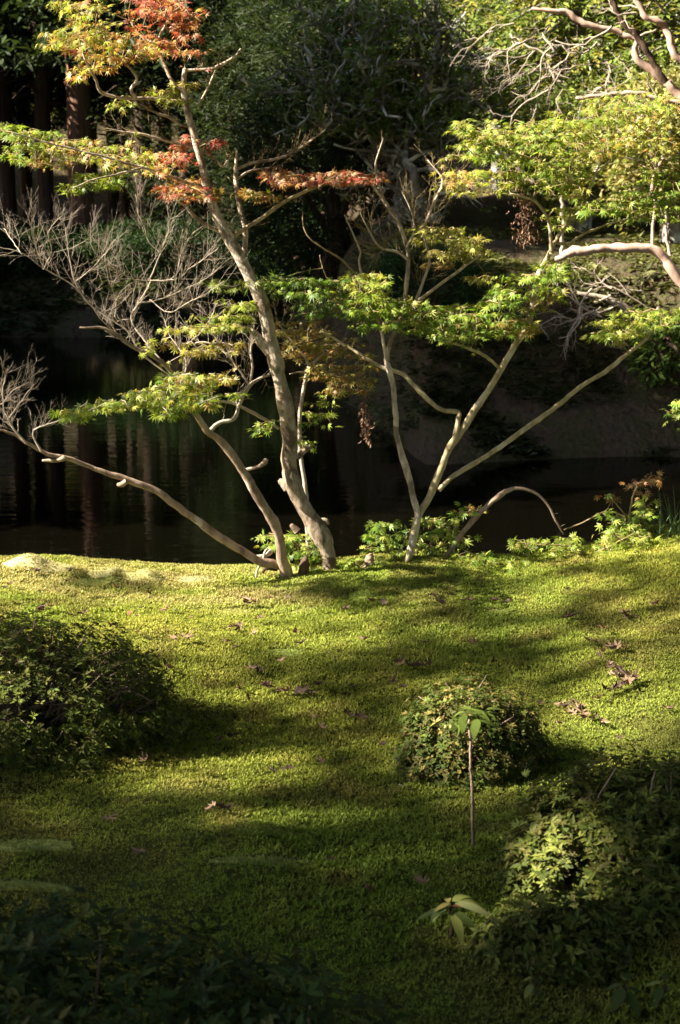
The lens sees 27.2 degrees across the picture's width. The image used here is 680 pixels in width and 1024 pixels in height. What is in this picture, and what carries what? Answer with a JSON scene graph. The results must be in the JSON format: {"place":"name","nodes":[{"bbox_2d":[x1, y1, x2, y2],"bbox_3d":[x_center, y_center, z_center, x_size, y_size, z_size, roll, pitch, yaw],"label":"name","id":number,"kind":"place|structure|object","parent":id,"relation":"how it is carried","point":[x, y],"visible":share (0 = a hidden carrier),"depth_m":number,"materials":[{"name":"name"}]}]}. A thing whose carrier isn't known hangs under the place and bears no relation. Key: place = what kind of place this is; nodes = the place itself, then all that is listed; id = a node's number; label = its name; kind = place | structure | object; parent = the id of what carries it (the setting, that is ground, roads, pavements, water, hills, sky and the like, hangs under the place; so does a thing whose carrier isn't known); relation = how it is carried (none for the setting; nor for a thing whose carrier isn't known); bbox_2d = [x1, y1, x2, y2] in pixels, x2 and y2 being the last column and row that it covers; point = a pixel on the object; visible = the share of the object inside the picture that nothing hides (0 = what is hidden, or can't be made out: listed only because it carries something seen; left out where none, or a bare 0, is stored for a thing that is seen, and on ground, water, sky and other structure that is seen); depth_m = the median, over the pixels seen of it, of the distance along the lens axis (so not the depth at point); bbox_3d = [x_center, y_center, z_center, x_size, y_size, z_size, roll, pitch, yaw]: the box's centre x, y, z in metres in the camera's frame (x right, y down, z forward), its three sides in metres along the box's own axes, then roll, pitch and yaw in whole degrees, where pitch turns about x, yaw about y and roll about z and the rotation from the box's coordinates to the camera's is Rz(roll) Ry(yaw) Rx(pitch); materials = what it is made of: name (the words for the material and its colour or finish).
{"place":"outdoors","nodes":[
{"label":"outdoors","id":0,"kind":"place"},
{"bbox_2d":[0,337,679,565],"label":"pond water","id":1,"kind":"structure","parent":0,"point":[354,487],"depth_m":11.19,"materials":[{"name":"black liquid"}]},
{"bbox_2d":[0,521,679,1023],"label":"ground","id":2,"kind":"structure","parent":0,"point":[394,963],"depth_m":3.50,"materials":[{"name":"plant"}]},
{"bbox_2d":[0,878,72,892],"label":"moss cushion","id":3,"kind":"object","parent":2,"relation":"on","point":[6,884],"visible":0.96,"depth_m":3.20,"materials":[{"name":"plant"}]},
{"bbox_2d":[0,837,75,852],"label":"moss cushion","id":4,"kind":"object","parent":2,"relation":"on","point":[49,847],"visible":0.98,"depth_m":3.40,"materials":[{"name":"plant"}]},
{"bbox_2d":[1,553,76,574],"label":"moss cushion","id":5,"kind":"object","parent":2,"relation":"on","point":[32,560],"visible":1,"depth_m":5.87,"materials":[{"name":"plant"}]},
{"bbox_2d":[35,603,47,610],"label":"fallen leaf","id":6,"kind":"object","parent":2,"relation":"on","point":[40,607],"visible":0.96,"depth_m":5.28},
{"bbox_2d":[75,575,117,586],"bbox_3d":[-1.009,0.296,5.829,0.190,0.065,0.107,0,12,0],"label":"moss cushion","id":7,"kind":"object","parent":2,"relation":"on","point":[93,581],"visible":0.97,"depth_m":5.82,"materials":[{"name":"plant"}]},
{"bbox_2d":[0,586,200,781],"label":"azalea bush","id":8,"kind":"object","parent":2,"relation":"on","point":[74,679],"visible":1,"depth_m":4.06,"materials":[{"name":"green plant"}]},
{"bbox_2d":[86,566,125,578],"bbox_3d":[-0.986,0.261,5.934,0.182,0.080,0.158,0,12,0],"label":"moss cushion","id":9,"kind":"object","parent":2,"relation":"on","point":[99,573],"visible":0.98,"depth_m":5.90,"materials":[{"name":"plant"}]},
{"bbox_2d":[100,812,119,819],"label":"fallen leaf","id":10,"kind":"object","parent":2,"relation":"on","point":[112,817],"visible":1,"depth_m":3.52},
{"bbox_2d":[130,846,148,853],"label":"fallen leaf","id":11,"kind":"object","parent":2,"relation":"on","point":[136,851],"visible":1,"depth_m":3.34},
{"bbox_2d":[122,568,168,583],"bbox_3d":[-0.816,0.280,5.904,0.224,0.093,0.147,0,12,0],"label":"moss cushion","id":12,"kind":"object","parent":2,"relation":"on","point":[146,573],"visible":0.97,"depth_m":5.87,"materials":[{"name":"plant"}]},
{"bbox_2d":[0,169,295,579],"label":"maple tree","id":13,"kind":"object","parent":2,"relation":"on","point":[190,398],"visible":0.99,"depth_m":5.61,"materials":[{"name":"green plant"}]},
{"bbox_2d":[177,629,193,639],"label":"fallen leaf","id":14,"kind":"object","parent":2,"relation":"on","point":[187,634],"visible":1,"depth_m":5.05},
{"bbox_2d":[175,575,215,583],"bbox_3d":[-0.615,0.296,5.938,0.202,0.058,0.130,0,12,0],"label":"moss cushion","id":15,"kind":"object","parent":2,"relation":"on","point":[188,578],"visible":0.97,"depth_m":5.93,"materials":[{"name":"plant"}]},
{"bbox_2d":[0,0,391,569],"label":"maple tree","id":16,"kind":"object","parent":2,"relation":"on","point":[290,483],"visible":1,"depth_m":5.70,"materials":[{"name":"green plant"}]},
{"bbox_2d":[0,880,412,1023],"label":"azalea bush","id":17,"kind":"object","parent":2,"relation":"on","point":[46,1003],"visible":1,"depth_m":2.25,"materials":[{"name":"green plant"}]},
{"bbox_2d":[204,801,218,809],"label":"fallen leaf","id":18,"kind":"object","parent":2,"relation":"on","point":[212,805],"visible":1,"depth_m":3.58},
{"bbox_2d":[215,802,234,808],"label":"fallen leaf","id":19,"kind":"object","parent":2,"relation":"on","point":[222,805],"visible":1,"depth_m":3.58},
{"bbox_2d":[217,608,251,615],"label":"moss cushion","id":20,"kind":"object","parent":2,"relation":"on","point":[229,610],"visible":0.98,"depth_m":5.51,"materials":[{"name":"plant"}]},
{"bbox_2d":[234,620,242,631],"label":"fallen leaf","id":21,"kind":"object","parent":2,"relation":"on","point":[239,625],"visible":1,"depth_m":5.22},
{"bbox_2d":[246,659,257,671],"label":"fallen leaf","id":22,"kind":"object","parent":2,"relation":"on","point":[252,667],"visible":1,"depth_m":4.83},
{"bbox_2d":[209,854,307,866],"bbox_3d":[-0.195,0.835,3.328,0.249,0.055,0.064,0,12,0],"label":"moss cushion","id":23,"kind":"object","parent":2,"relation":"on","point":[275,861],"visible":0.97,"depth_m":3.32,"materials":[{"name":"plant"}]},
{"bbox_2d":[229,824,291,836],"bbox_3d":[-0.196,0.802,3.474,0.165,0.055,0.046,0,12,0],"label":"moss cushion","id":24,"kind":"object","parent":2,"relation":"on","point":[271,829],"visible":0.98,"depth_m":3.47,"materials":[{"name":"plant"}]},
{"bbox_2d":[262,680,273,687],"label":"fallen leaf","id":25,"kind":"object","parent":2,"relation":"on","point":[270,686],"visible":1,"depth_m":4.71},
{"bbox_2d":[277,684,291,690],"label":"fallen leaf","id":26,"kind":"object","parent":2,"relation":"on","point":[283,689],"visible":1,"depth_m":4.66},
{"bbox_2d":[250,529,321,573],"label":"maple seedling","id":27,"kind":"object","parent":2,"relation":"on","point":[292,539],"visible":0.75,"depth_m":6.12,"materials":[{"name":"green plant"}]},
{"bbox_2d":[270,647,301,655],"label":"moss cushion","id":28,"kind":"object","parent":2,"relation":"on","point":[293,652],"visible":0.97,"depth_m":5.04,"materials":[{"name":"plant"}]},
{"bbox_2d":[291,685,307,693],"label":"fallen leaf","id":29,"kind":"object","parent":2,"relation":"on","point":[298,689],"visible":1,"depth_m":4.65,"materials":[{"name":"plant"}]},
{"bbox_2d":[298,556,308,576],"bbox_3d":[-0.156,0.257,6.014,0.060,0.144,0.062,10,15,39],"label":"stump","id":30,"kind":"object","parent":2,"relation":"on","point":[303,566],"visible":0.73,"depth_m":5.99,"materials":[{"name":"brown wood"}]},
{"bbox_2d":[270,289,380,555],"bbox_3d":[-0.082,-0.352,6.307,0.548,1.313,0.860,0,12,0],"label":"maple sapling","id":31,"kind":"object","parent":2,"relation":"on","point":[339,350],"visible":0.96,"depth_m":6.12,"materials":[{"name":"green plant"}]},
{"bbox_2d":[352,711,368,718],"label":"fallen leaf","id":32,"kind":"object","parent":2,"relation":"on","point":[360,715],"visible":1,"depth_m":4.39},
{"bbox_2d":[347,589,373,599],"bbox_3d":[0.084,0.344,5.609,0.113,0.060,0.152,0,12,0],"label":"moss cushion","id":33,"kind":"object","parent":2,"relation":"on","point":[361,594],"visible":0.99,"depth_m":5.59,"materials":[{"name":"plant"}]},
{"bbox_2d":[339,556,387,570],"bbox_3d":[0.081,0.238,5.977,0.250,0.169,0.456,0,12,0],"label":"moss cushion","id":34,"kind":"object","parent":2,"relation":"on","point":[350,564],"visible":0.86,"depth_m":5.95,"materials":[{"name":"green plant"}]},
{"bbox_2d":[363,553,373,569],"bbox_3d":[0.124,0.233,6.009,0.068,0.118,0.059,0,12,0],"label":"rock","id":35,"kind":"object","parent":2,"relation":"on","point":[371,559],"visible":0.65,"depth_m":5.99,"materials":[{"name":"beige stone"}]},
{"bbox_2d":[357,519,427,563],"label":"maple seedling","id":36,"kind":"object","parent":2,"relation":"on","point":[374,539],"visible":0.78,"depth_m":6.19,"materials":[{"name":"green plant"}]},
{"bbox_2d":[414,661,428,666],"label":"fallen leaf","id":37,"kind":"object","parent":2,"relation":"on","point":[419,664],"visible":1,"depth_m":4.74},
{"bbox_2d":[412,874,431,886],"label":"fallen leaf","id":38,"kind":"object","parent":2,"relation":"on","point":[419,878],"visible":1,"depth_m":3.15,"materials":[{"name":"plant"}]},
{"bbox_2d":[434,595,444,603],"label":"fallen leaf","id":39,"kind":"object","parent":2,"relation":"on","point":[438,599],"visible":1,"depth_m":5.32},
{"bbox_2d":[396,501,487,561],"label":"maple seedling","id":40,"kind":"object","parent":2,"relation":"on","point":[435,535],"visible":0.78,"depth_m":6.16,"materials":[{"name":"green plant"}]},
{"bbox_2d":[417,894,489,945],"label":"seedling","id":41,"kind":"object","parent":2,"relation":"on","point":[457,918],"visible":0.97,"depth_m":2.94,"materials":[{"name":"green plant"}]},
{"bbox_2d":[243,90,679,561],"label":"maple tree","id":42,"kind":"object","parent":2,"relation":"on","point":[375,295],"visible":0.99,"depth_m":5.83,"materials":[{"name":"green plant"}]},
{"bbox_2d":[389,663,554,791],"bbox_3d":[0.372,0.584,3.910,0.472,0.319,0.398,0,12,0],"label":"azalea bush","id":43,"kind":"object","parent":2,"relation":"on","point":[511,747],"visible":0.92,"depth_m":3.83,"materials":[{"name":"green plant"}]},
{"bbox_2d":[468,635,479,646],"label":"fallen leaf","id":44,"kind":"object","parent":2,"relation":"on","point":[473,640],"visible":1,"depth_m":4.94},
{"bbox_2d":[444,706,504,847],"bbox_3d":[0.315,0.639,3.340,0.134,0.371,0.189,4,13,17],"label":"sapling","id":45,"kind":"object","parent":2,"relation":"on","point":[476,716],"visible":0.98,"depth_m":3.32,"materials":[{"name":"plant"}]},
{"bbox_2d":[450,551,529,573],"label":"maple seedling","id":46,"kind":"object","parent":2,"relation":"on","point":[490,563],"visible":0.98,"depth_m":5.89,"materials":[{"name":"green plant"}]},
{"bbox_2d":[488,608,509,614],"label":"moss cushion","id":47,"kind":"object","parent":2,"relation":"on","point":[498,611],"visible":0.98,"depth_m":5.32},
{"bbox_2d":[445,486,564,558],"bbox_3d":[0.697,0.101,6.105,0.551,0.433,0.029,0,12,0],"label":"branch","id":48,"kind":"object","parent":2,"relation":"on","point":[482,510],"visible":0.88,"depth_m":6.08,"materials":[{"name":"brown plant"}]},
{"bbox_2d":[524,977,542,998],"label":"seedling","id":49,"kind":"object","parent":2,"relation":"on","point":[529,988],"visible":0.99,"depth_m":2.73,"materials":[{"name":"green plant"}]},
{"bbox_2d":[463,882,634,991],"bbox_3d":[0.424,0.848,2.871,0.344,0.164,0.270,0,12,0],"label":"azalea bush","id":50,"kind":"object","parent":2,"relation":"on","point":[563,944],"visible":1,"depth_m":2.81,"materials":[{"name":"green plant"}]},
{"bbox_2d":[557,701,572,707],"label":"fallen leaf","id":51,"kind":"object","parent":2,"relation":"on","point":[565,705],"visible":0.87,"depth_m":4.32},
{"bbox_2d":[561,609,578,617],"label":"fallen leaf","id":52,"kind":"object","parent":2,"relation":"on","point":[570,614],"visible":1,"depth_m":5.12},
{"bbox_2d":[564,706,580,716],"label":"fallen leaf","id":53,"kind":"object","parent":2,"relation":"on","point":[570,711],"visible":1,"depth_m":4.26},
{"bbox_2d":[574,699,587,722],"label":"fallen leaf","id":54,"kind":"object","parent":2,"relation":"on","point":[578,707],"visible":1,"depth_m":4.25,"materials":[{"name":"plant"}]},
{"bbox_2d":[578,712,590,717],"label":"fallen leaf","id":55,"kind":"object","parent":2,"relation":"on","point":[584,715],"visible":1,"depth_m":4.22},
{"bbox_2d":[507,523,661,557],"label":"maple seedling","id":56,"kind":"object","parent":2,"relation":"on","point":[564,544],"visible":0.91,"depth_m":5.97,"materials":[{"name":"green plant"}]},
{"bbox_2d":[491,738,679,945],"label":"azalea bush","id":57,"kind":"object","parent":2,"relation":"on","point":[623,831],"visible":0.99,"depth_m":3.04,"materials":[{"name":"green plant"}]},
{"bbox_2d":[605,639,620,648],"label":"fallen leaf","id":58,"kind":"object","parent":2,"relation":"on","point":[616,645],"visible":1,"depth_m":4.72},
{"bbox_2d":[563,470,664,539],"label":"maple seedling","id":59,"kind":"object","parent":2,"relation":"on","point":[638,512],"visible":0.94,"depth_m":6.08,"materials":[{"name":"green plant"}]},
{"bbox_2d":[608,679,620,692],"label":"fallen leaf","id":60,"kind":"object","parent":2,"relation":"on","point":[615,686],"visible":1,"depth_m":4.40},
{"bbox_2d":[613,667,627,677],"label":"fallen leaf","id":61,"kind":"object","parent":2,"relation":"on","point":[616,671],"visible":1,"depth_m":4.48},
{"bbox_2d":[605,972,640,1016],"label":"seedling","id":62,"kind":"object","parent":2,"relation":"on","point":[619,996],"visible":0.98,"depth_m":2.69,"materials":[{"name":"green plant"}]},
{"bbox_2d":[619,673,634,683],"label":"fallen leaf","id":63,"kind":"object","parent":2,"relation":"on","point":[627,679],"visible":1,"depth_m":4.44,"materials":[{"name":"plant"}]},
{"bbox_2d":[625,668,639,680],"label":"fallen leaf","id":64,"kind":"object","parent":2,"relation":"on","point":[629,672],"visible":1,"depth_m":4.46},
{"bbox_2d":[645,973,676,1007],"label":"seedling","id":65,"kind":"object","parent":2,"relation":"on","point":[658,994],"visible":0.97,"depth_m":2.73,"materials":[{"name":"green plant"}]},
{"bbox_2d":[644,488,679,539],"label":"grass tuft","id":66,"kind":"object","parent":2,"relation":"on","point":[675,522],"visible":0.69,"depth_m":6.11,"materials":[{"name":"green plant"}]},
{"bbox_2d":[0,0,679,464],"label":"shore","id":67,"kind":"structure","parent":0,"point":[632,424],"depth_m":13.20,"materials":[{"name":"soil"}]},
{"bbox_2d":[0,209,48,260],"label":"shrub","id":68,"kind":"object","parent":67,"relation":"on","point":[3,221],"visible":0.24,"depth_m":25.16,"materials":[{"name":"plant"}]},
{"bbox_2d":[6,10,56,113],"bbox_3d":[-7.639,-11.084,28.505,3.864,12.031,3.851,-6,13,-27],"label":"cedar tree","id":69,"kind":"object","parent":67,"relation":"on","point":[19,85],"visible":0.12,"depth_m":28.71,"materials":[{"name":"green plant"}]},
{"bbox_2d":[0,210,76,279],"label":"shrub","id":70,"kind":"object","parent":67,"relation":"on","point":[22,265],"visible":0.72,"depth_m":24.82,"materials":[{"name":"green wood"}]},
{"bbox_2d":[0,0,92,225],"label":"cedar tree","id":71,"kind":"object","parent":67,"relation":"on","point":[8,201],"visible":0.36,"depth_m":27.82,"materials":[{"name":"brown plant"}]},
{"bbox_2d":[9,0,104,225],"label":"cedar tree","id":72,"kind":"object","parent":67,"relation":"on","point":[26,182],"visible":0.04,"depth_m":30.03,"materials":[{"name":"brown wood"}]},
{"bbox_2d":[0,216,119,267],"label":"shrub","id":73,"kind":"object","parent":67,"relation":"on","point":[68,231],"visible":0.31,"depth_m":25.37,"materials":[{"name":"green wood"}]},
{"bbox_2d":[0,0,150,229],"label":"cedar tree","id":74,"kind":"object","parent":67,"relation":"on","point":[45,179],"visible":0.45,"depth_m":26.71,"materials":[{"name":"brown plant"}]},
{"bbox_2d":[64,0,94,253],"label":"cedar tree","id":75,"kind":"object","parent":67,"relation":"on","point":[78,105],"visible":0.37,"depth_m":26.41,"materials":[{"name":"brown plant"}]},
{"bbox_2d":[12,0,149,177],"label":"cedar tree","id":76,"kind":"object","parent":67,"relation":"on","point":[94,165],"depth_m":34.77,"materials":[{"name":"brown wood"}]},
{"bbox_2d":[14,1,179,237],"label":"cedar tree","id":77,"kind":"object","parent":67,"relation":"on","point":[60,88],"visible":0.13,"depth_m":27.81,"materials":[{"name":"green plant"}]},
{"bbox_2d":[53,8,192,224],"bbox_3d":[-4.735,-11.719,31.244,3.698,11.552,3.710,-5,13,-24],"label":"cedar tree","id":78,"kind":"object","parent":67,"relation":"on","point":[124,203],"visible":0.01,"depth_m":32.09,"materials":[{"name":"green plant"}]},
{"bbox_2d":[55,213,194,274],"bbox_3d":[-3.914,-4.667,25.516,2.669,1.503,2.133,-4,13,-17],"label":"shrub","id":79,"kind":"object","parent":67,"relation":"on","point":[125,227],"visible":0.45,"depth_m":25.11,"materials":[{"name":"green wood"}]},
{"bbox_2d":[2,0,275,230],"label":"cedar tree","id":80,"kind":"object","parent":67,"relation":"on","point":[31,51],"visible":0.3,"depth_m":25.66,"materials":[{"name":"green plant"}]},
{"bbox_2d":[158,110,171,160],"bbox_3d":[-4.684,-15.893,34.391,4.961,15.498,4.976,-10,15,-38],"label":"cedar tree","id":81,"kind":"object","parent":67,"relation":"on","point":[160,119],"visible":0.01,"depth_m":35.65,"materials":[{"name":"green plant"}]},
{"bbox_2d":[94,207,250,284],"bbox_3d":[-2.902,-4.554,25.007,2.749,1.722,2.493,0,12,0],"label":"shrub","id":82,"kind":"object","parent":67,"relation":"on","point":[161,263],"visible":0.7,"depth_m":24.51,"materials":[{"name":"plant"}]},
{"bbox_2d":[85,0,287,256],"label":"pine tree","id":83,"kind":"object","parent":67,"relation":"on","point":[203,208],"visible":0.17,"depth_m":26.13,"materials":[{"name":"plant"}]},
{"bbox_2d":[92,0,285,239],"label":"cedar tree","id":84,"kind":"object","parent":67,"relation":"on","point":[172,69],"visible":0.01,"depth_m":28.39,"materials":[{"name":"green plant"}]},
{"bbox_2d":[178,18,244,211],"bbox_3d":[-3.801,-13.714,31.694,4.704,14.650,4.689,5,13,24],"label":"cedar tree","id":85,"kind":"object","parent":67,"relation":"on","point":[186,131],"depth_m":32.92,"materials":[{"name":"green plant"}]},
{"bbox_2d":[170,238,303,306],"bbox_3d":[-1.762,-4.041,24.654,2.452,1.483,2.235,0,12,0],"label":"shrub","id":86,"kind":"object","parent":67,"relation":"on","point":[234,278],"visible":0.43,"depth_m":24.27,"materials":[{"name":"plant"}]},
{"bbox_2d":[182,0,364,211],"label":"broadleaf tree","id":87,"kind":"object","parent":67,"relation":"on","point":[277,56],"depth_m":29.16,"materials":[{"name":"plant"}]},
{"bbox_2d":[162,0,397,265],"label":"pine tree","id":88,"kind":"object","parent":67,"relation":"on","point":[234,68],"visible":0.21,"depth_m":24.17,"materials":[{"name":"plant"}]},
{"bbox_2d":[268,202,326,268],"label":"shrub","id":89,"kind":"object","parent":67,"relation":"on","point":[300,209],"visible":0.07,"depth_m":23.49,"materials":[{"name":"plant"}]},
{"bbox_2d":[213,46,450,303],"bbox_3d":[-0.068,-4.481,18.916,3.346,3.388,2.913,0,12,0],"label":"pine tree","id":90,"kind":"object","parent":67,"relation":"on","point":[333,228],"visible":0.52,"depth_m":18.57,"materials":[{"name":"plant"}]},
{"bbox_2d":[0,156,679,459],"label":"bank undergrowth","id":91,"kind":"object","parent":67,"relation":"on","point":[493,440],"visible":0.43,"depth_m":13.47,"materials":[{"name":"plant"}]},
{"bbox_2d":[222,0,473,213],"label":"pine tree","id":92,"kind":"object","parent":67,"relation":"on","point":[285,16],"visible":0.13,"depth_m":21.62,"materials":[{"name":"plant"}]},
{"bbox_2d":[219,0,522,239],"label":"gnarled tree","id":93,"kind":"object","parent":67,"relation":"on","point":[420,112],"visible":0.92,"depth_m":16.21,"materials":[{"name":"green plant"}]},
{"bbox_2d":[277,0,489,214],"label":"pine tree","id":94,"kind":"object","parent":67,"relation":"on","point":[388,193],"visible":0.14,"depth_m":17.59,"materials":[{"name":"plant"}]},
{"bbox_2d":[351,238,498,357],"bbox_3d":[0.762,-1.889,12.760,1.236,1.205,1.238,8,14,34],"label":"shrub","id":95,"kind":"object","parent":67,"relation":"on","point":[440,295],"visible":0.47,"depth_m":12.56,"materials":[{"name":"plant"}]},
{"bbox_2d":[394,0,609,194],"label":"cypress tree","id":96,"kind":"object","parent":67,"relation":"on","point":[465,3],"visible":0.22,"depth_m":19.19,"materials":[{"name":"green plant"}]},
{"bbox_2d":[431,0,679,154],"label":"cypress tree","id":97,"kind":"object","parent":67,"relation":"on","point":[584,10],"visible":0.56,"depth_m":17.63,"materials":[{"name":"green plant"}]},
{"bbox_2d":[450,0,679,287],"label":"pink bark tree","id":98,"kind":"object","parent":67,"relation":"on","point":[653,68],"visible":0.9,"depth_m":12.15,"materials":[{"name":"brown wood"}]},
{"bbox_2d":[493,69,659,232],"bbox_3d":[2.799,-3.826,16.024,2.059,2.316,1.763,-3,12,-12],"label":"shrub","id":99,"kind":"object","parent":67,"relation":"on","point":[543,108],"visible":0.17,"depth_m":15.86,"materials":[{"name":"green plant"}]},
{"bbox_2d":[513,0,679,71],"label":"cypress tree","id":100,"kind":"object","parent":67,"relation":"on","point":[672,14],"visible":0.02,"depth_m":22.04,"materials":[{"name":"green plant"}]},
{"bbox_2d":[538,257,662,359],"bbox_3d":[2.365,-1.717,13.157,1.493,1.330,1.602,-4,13,-17],"label":"dead brush","id":101,"kind":"object","parent":67,"relation":"on","point":[614,302],"visible":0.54,"depth_m":12.85,"materials":[{"name":"grey plant"}]},
{"bbox_2d":[549,0,679,204],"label":"cypress tree","id":102,"kind":"object","parent":67,"relation":"on","point":[661,48],"visible":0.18,"depth_m":16.93,"materials":[{"name":"green plant"}]},
{"bbox_2d":[568,58,679,243],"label":"broadleaf tree","id":103,"kind":"object","parent":67,"relation":"on","point":[627,173],"visible":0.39,"depth_m":14.35,"materials":[{"name":"green plant"}]},
{"bbox_2d":[615,314,679,393],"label":"shrub","id":104,"kind":"object","parent":67,"relation":"on","point":[665,355],"visible":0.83,"depth_m":12.57,"materials":[{"name":"green plant"}]},
{"bbox_2d":[658,399,679,431],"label":"foliage","id":105,"kind":"object","parent":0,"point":[675,405],"visible":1,"depth_m":5.85,"materials":[{"name":"green plant"}]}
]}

